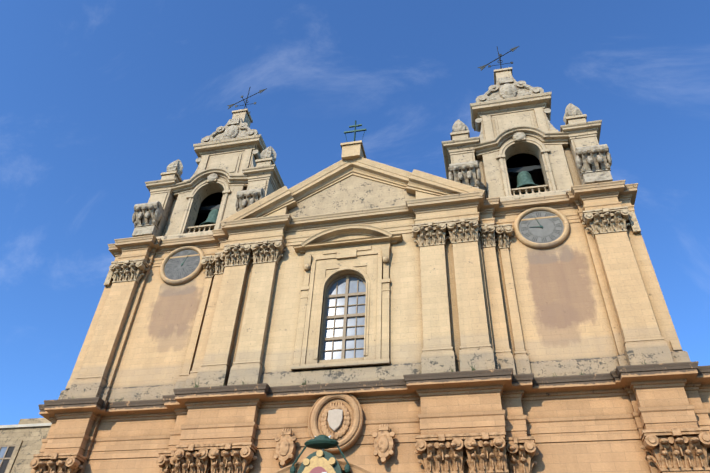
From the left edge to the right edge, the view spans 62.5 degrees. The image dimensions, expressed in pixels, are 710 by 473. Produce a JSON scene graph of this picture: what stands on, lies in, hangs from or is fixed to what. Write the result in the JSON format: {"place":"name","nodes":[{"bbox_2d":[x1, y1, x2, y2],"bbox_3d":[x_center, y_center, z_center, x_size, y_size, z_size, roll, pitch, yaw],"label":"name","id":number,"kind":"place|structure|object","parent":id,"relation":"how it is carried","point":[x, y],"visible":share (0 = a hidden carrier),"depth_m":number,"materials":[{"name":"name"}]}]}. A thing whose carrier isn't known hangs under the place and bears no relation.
{"place":"outdoors","nodes":[
{"label":"outdoors","id":0,"kind":"place"},
{"bbox_2d":[0,418,50,472],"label":"neighbour walls","id":1,"kind":"structure","parent":0,"point":[27,442],"depth_m":27.95,"materials":[{"name":"beige stone"}]},
{"bbox_2d":[0,445,16,472],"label":"window frame","id":2,"kind":"object","parent":1,"relation":"in","point":[7,446],"visible":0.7,"depth_m":27.68,"materials":[{"name":"beige wood"}]},
{"bbox_2d":[0,447,6,462],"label":"window pane","id":3,"kind":"structure","parent":2,"relation":"in","point":[2,451],"depth_m":27.84,"materials":[{"name":"blue glass"}]},
{"bbox_2d":[0,447,14,472],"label":"window pane","id":4,"kind":"object","parent":2,"relation":"in","point":[6,461],"visible":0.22,"depth_m":27.50,"materials":[{"name":"grey glass"}]},
{"bbox_2d":[0,423,51,428],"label":"coping","id":5,"kind":"object","parent":1,"relation":"on","point":[25,425],"depth_m":28.43,"materials":[{"name":"white stone"}]},
{"bbox_2d":[0,0,709,424],"label":"sky","id":6,"kind":"structure","parent":0,"point":[98,98],"materials":[{"name":"blue"}]},
{"bbox_2d":[76,439,709,472],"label":"wall","id":7,"kind":"structure","parent":0,"point":[618,456],"depth_m":19.59,"materials":[{"name":"stone"}]},
{"bbox_2d":[274,459,372,472],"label":"portal","id":8,"kind":"object","parent":7,"relation":"attached to","point":[355,468],"visible":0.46,"depth_m":18.57,"materials":[{"name":"stone"}]},
{"bbox_2d":[290,435,349,472],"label":"green arms","id":9,"kind":"object","parent":8,"relation":"attached to","point":[321,442],"visible":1,"depth_m":18.78},
{"bbox_2d":[309,466,326,472],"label":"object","id":10,"kind":"structure","parent":9,"relation":"attached to","point":[318,469],"depth_m":18.35,"materials":[{"name":"pink"}]},
{"bbox_2d":[302,450,335,472],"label":"gold arms","id":11,"kind":"object","parent":9,"relation":"attached to","point":[319,460],"visible":0.94,"depth_m":18.51},
{"bbox_2d":[38,361,709,459],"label":"entablature","id":12,"kind":"structure","parent":7,"relation":"attached to","point":[629,402],"depth_m":20.67,"materials":[{"name":"stone"}]},
{"bbox_2d":[274,424,394,466],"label":"carved cartouches","id":13,"kind":"object","parent":12,"relation":"attached to","point":[384,446],"visible":1,"depth_m":20.38,"materials":[{"name":"beige stone"}]},
{"bbox_2d":[308,394,363,453],"bbox_3d":[-0.690,6.647,21.108,2.021,2.262,0.440,-6,-41,11],"label":"round medallion frame","id":14,"kind":"object","parent":12,"relation":"attached to","point":[351,436],"visible":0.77,"depth_m":20.98,"materials":[{"name":"beige stone"}]},
{"bbox_2d":[327,409,342,431],"bbox_3d":[-0.711,6.609,21.019,0.560,0.818,0.130,-6,-41,11],"label":"shield","id":15,"kind":"object","parent":14,"relation":"attached to","point":[335,418],"visible":0.88,"depth_m":20.99,"materials":[{"name":"white stone"}]},
{"bbox_2d":[320,402,350,439],"bbox_3d":[-0.709,6.622,21.023,1.127,1.392,0.108,-6,-41,11],"label":"carved wreath","id":16,"kind":"object","parent":14,"relation":"attached to","point":[341,432],"visible":0.96,"depth_m":20.94,"materials":[{"name":"beige stone"}]},
{"bbox_2d":[71,198,649,401],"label":"ledge weeds","id":17,"kind":"object","parent":12,"relation":"on","point":[303,383],"visible":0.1,"depth_m":22.06,"materials":[{"name":"green plant"}]},
{"bbox_2d":[30,427,709,472],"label":"capitals","id":18,"kind":"object","parent":12,"relation":"attached to","point":[678,449],"visible":1,"depth_m":19.17,"materials":[{"name":"beige stone"}]},
{"bbox_2d":[69,221,678,387],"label":"wall","id":19,"kind":"structure","parent":7,"relation":"on","point":[566,310],"depth_m":24.14,"materials":[{"name":"stone"}]},
{"bbox_2d":[159,246,204,284],"bbox_3d":[-8.455,1.379,28.612,2.340,2.340,0.250,-6,-41,11],"label":"clock frame","id":20,"kind":"object","parent":19,"relation":"attached to","point":[192,275],"visible":0.85,"depth_m":28.34,"materials":[{"name":"stone"}]},
{"bbox_2d":[164,250,199,279],"bbox_3d":[-8.455,1.379,28.612,1.860,1.860,0.001,-6,-41,11],"label":"clock face","id":21,"kind":"object","parent":20,"relation":"attached to","point":[174,269],"visible":0.77,"depth_m":28.57},
{"bbox_2d":[291,243,390,370],"bbox_3d":[-0.475,2.732,24.386,3.920,5.920,0.370,-6,-41,11],"label":"window surround","id":22,"kind":"object","parent":19,"relation":"attached to","point":[368,263],"visible":0.98,"depth_m":24.44,"materials":[{"name":"beige stone"}]},
{"bbox_2d":[292,224,402,253],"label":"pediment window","id":23,"kind":"structure","parent":22,"relation":"on","point":[348,235],"depth_m":26.53,"materials":[{"name":"beige stone"}]},
{"bbox_2d":[320,275,365,359],"bbox_3d":[-0.396,3.335,24.456,1.860,4.250,0.110,-6,-41,11],"label":"window frame","id":24,"kind":"object","parent":19,"relation":"attached to","point":[345,316],"visible":0.75,"depth_m":24.41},
{"bbox_2d":[323,277,365,359],"bbox_3d":[-0.389,3.357,24.482,1.860,4.250,0.001,-6,-41,11],"label":"window glass","id":25,"kind":"object","parent":24,"relation":"in","point":[338,332],"depth_m":24.33,"materials":[{"name":"glass"}]},
{"bbox_2d":[108,180,637,266],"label":"entablature","id":26,"kind":"structure","parent":19,"relation":"on","point":[574,203],"depth_m":26.77,"materials":[{"name":"stone"}]},
{"bbox_2d":[145,109,284,239],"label":"tower","id":27,"kind":"structure","parent":26,"relation":"on","point":[179,199],"depth_m":33.05,"materials":[{"name":"stone"}]},
{"bbox_2d":[187,224,214,232],"bbox_3d":[-8.150,-0.257,31.085,1.760,0.700,0.240,-6,-41,11],"label":"balustrade","id":28,"kind":"object","parent":27,"relation":"on","point":[201,227],"visible":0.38,"depth_m":31.20,"materials":[{"name":"stone"}]},
{"bbox_2d":[195,201,207,231],"bbox_3d":[-7.624,-0.147,33.726,2.460,4.050,3.300,-6,-41,11],"label":"belfry interior","id":29,"kind":"object","parent":27,"relation":"on","point":[200,216],"visible":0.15,"depth_m":33.87,"materials":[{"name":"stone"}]},
{"bbox_2d":[132,118,275,236],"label":"carved ornaments","id":30,"kind":"object","parent":27,"relation":"attached to","point":[146,217],"visible":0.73,"depth_m":31.50},
{"bbox_2d":[198,205,219,212],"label":"bell beam","id":31,"kind":"structure","parent":27,"relation":"attached to","point":[205,209],"depth_m":33.37,"materials":[{"name":"grey wood"}]},
{"bbox_2d":[199,209,218,231],"bbox_3d":[-7.896,-0.841,32.715,1.440,1.820,1.440,-6,-41,11],"label":"bell","id":32,"kind":"object","parent":27,"relation":"attached to","point":[212,217],"visible":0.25,"depth_m":32.40,"materials":[{"name":"green metal"}]},
{"bbox_2d":[227,88,266,112],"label":"weather vane","id":33,"kind":"object","parent":27,"relation":"on","point":[231,105],"visible":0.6,"depth_m":40.02,"materials":[{"name":"grey metal"}]},
{"bbox_2d":[264,191,436,216],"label":"tympanum ends","id":34,"kind":"object","parent":26,"relation":"on","point":[284,210],"visible":0.18,"depth_m":28.34,"materials":[{"name":"beige stone"}]},
{"bbox_2d":[288,175,415,217],"bbox_3d":[-0.102,-2.005,28.933,11.960,3.500,0.580,-6,-41,11],"label":"tympanum","id":35,"kind":"object","parent":26,"relation":"on","point":[352,193],"visible":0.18,"depth_m":28.47,"materials":[{"name":"stone"}]},
{"bbox_2d":[220,169,485,226],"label":"pediment cornice","id":36,"kind":"structure","parent":26,"relation":"on","point":[419,181],"depth_m":27.62,"materials":[{"name":"stone"}]},
{"bbox_2d":[104,206,640,286],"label":"capitals","id":37,"kind":"object","parent":26,"relation":"attached to","point":[595,221],"visible":1,"depth_m":25.38,"materials":[{"name":"beige stone"}]},
{"bbox_2d":[288,157,485,202],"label":"pediment cornice","id":38,"kind":"structure","parent":26,"relation":"on","point":[337,172],"depth_m":29.17,"materials":[{"name":"stone"}]},
{"bbox_2d":[340,140,366,159],"bbox_3d":[-0.081,-4.082,30.191,1.120,1.000,1.280,-6,-41,11],"label":"pedestal","id":39,"kind":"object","parent":38,"relation":"on","point":[353,150],"depth_m":29.80,"materials":[{"name":"beige stone"}]},
{"bbox_2d":[344,120,366,140],"bbox_3d":[-0.008,-5.393,31.295,1.240,2.470,0.480,-6,-41,11],"label":"cross","id":40,"kind":"object","parent":39,"relation":"on","point":[355,130],"visible":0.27,"depth_m":31.55,"materials":[{"name":"green metal"}]},
{"bbox_2d":[442,67,601,200],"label":"tower","id":41,"kind":"structure","parent":26,"relation":"on","point":[497,152],"depth_m":29.83,"materials":[{"name":"stone"}]},
{"bbox_2d":[477,46,518,70],"bbox_3d":[9.067,-11.070,36.761,1.209,3.030,2.529,31,-47,-29],"label":"weather vane","id":42,"kind":"object","parent":41,"relation":"on","point":[499,58],"visible":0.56,"depth_m":36.80,"materials":[{"name":"grey metal"}]},
{"bbox_2d":[507,165,541,188],"bbox_3d":[8.613,-2.869,29.704,2.480,1.664,0.280,-6,-41,11],"label":"bell yoke","id":43,"kind":"object","parent":41,"relation":"attached to","point":[518,170],"visible":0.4,"depth_m":30.00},
{"bbox_2d":[508,171,543,191],"bbox_3d":[8.872,-1.931,30.513,2.460,4.050,3.300,-6,-41,11],"label":"belfry interior","id":44,"kind":"object","parent":41,"relation":"on","point":[537,178],"visible":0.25,"depth_m":32.17,"materials":[{"name":"stone"}]},
{"bbox_2d":[512,171,541,194],"bbox_3d":[8.600,-2.625,29.501,1.440,1.820,1.440,-6,-41,11],"label":"bell","id":45,"kind":"object","parent":41,"relation":"attached to","point":[524,178],"visible":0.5,"depth_m":29.26,"materials":[{"name":"green metal"}]},
{"bbox_2d":[511,185,547,194],"bbox_3d":[8.345,-2.042,27.872,1.760,0.700,0.240,-6,-41,11],"label":"balustrade","id":46,"kind":"object","parent":41,"relation":"on","point":[529,189],"visible":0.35,"depth_m":27.98,"materials":[{"name":"stone"}]},
{"bbox_2d":[448,76,612,187],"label":"carved stone ornaments","id":47,"kind":"object","parent":41,"relation":"attached to","point":[593,163],"visible":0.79,"depth_m":28.11},
{"bbox_2d":[65,231,681,398],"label":"pilasters","id":48,"kind":"object","parent":19,"relation":"attached to","point":[643,339],"visible":0.88,"depth_m":23.62,"materials":[{"name":"stone"}]},
{"bbox_2d":[513,207,569,248],"bbox_3d":[8.089,-0.411,25.389,2.340,2.340,0.250,-6,-41,11],"label":"clock frame","id":49,"kind":"object","parent":19,"relation":"attached to","point":[562,238],"visible":0.81,"depth_m":25.16,"materials":[{"name":"stone"}]},
{"bbox_2d":[519,211,563,242],"bbox_3d":[8.089,-0.411,25.389,1.860,1.860,0.001,-6,-41,11],"label":"clock face","id":50,"kind":"object","parent":49,"relation":"attached to","point":[552,230],"visible":0.77,"depth_m":25.35},
{"bbox_2d":[58,350,690,401],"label":"plinth","id":51,"kind":"structure","parent":7,"relation":"on","point":[586,366],"depth_m":22.14,"materials":[{"name":"stone"}]},
{"bbox_2d":[502,470,709,472],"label":"pilasters","id":52,"kind":"object","parent":7,"relation":"attached to","point":[702,471],"visible":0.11,"depth_m":17.81,"materials":[{"name":"stone"}]}
]}

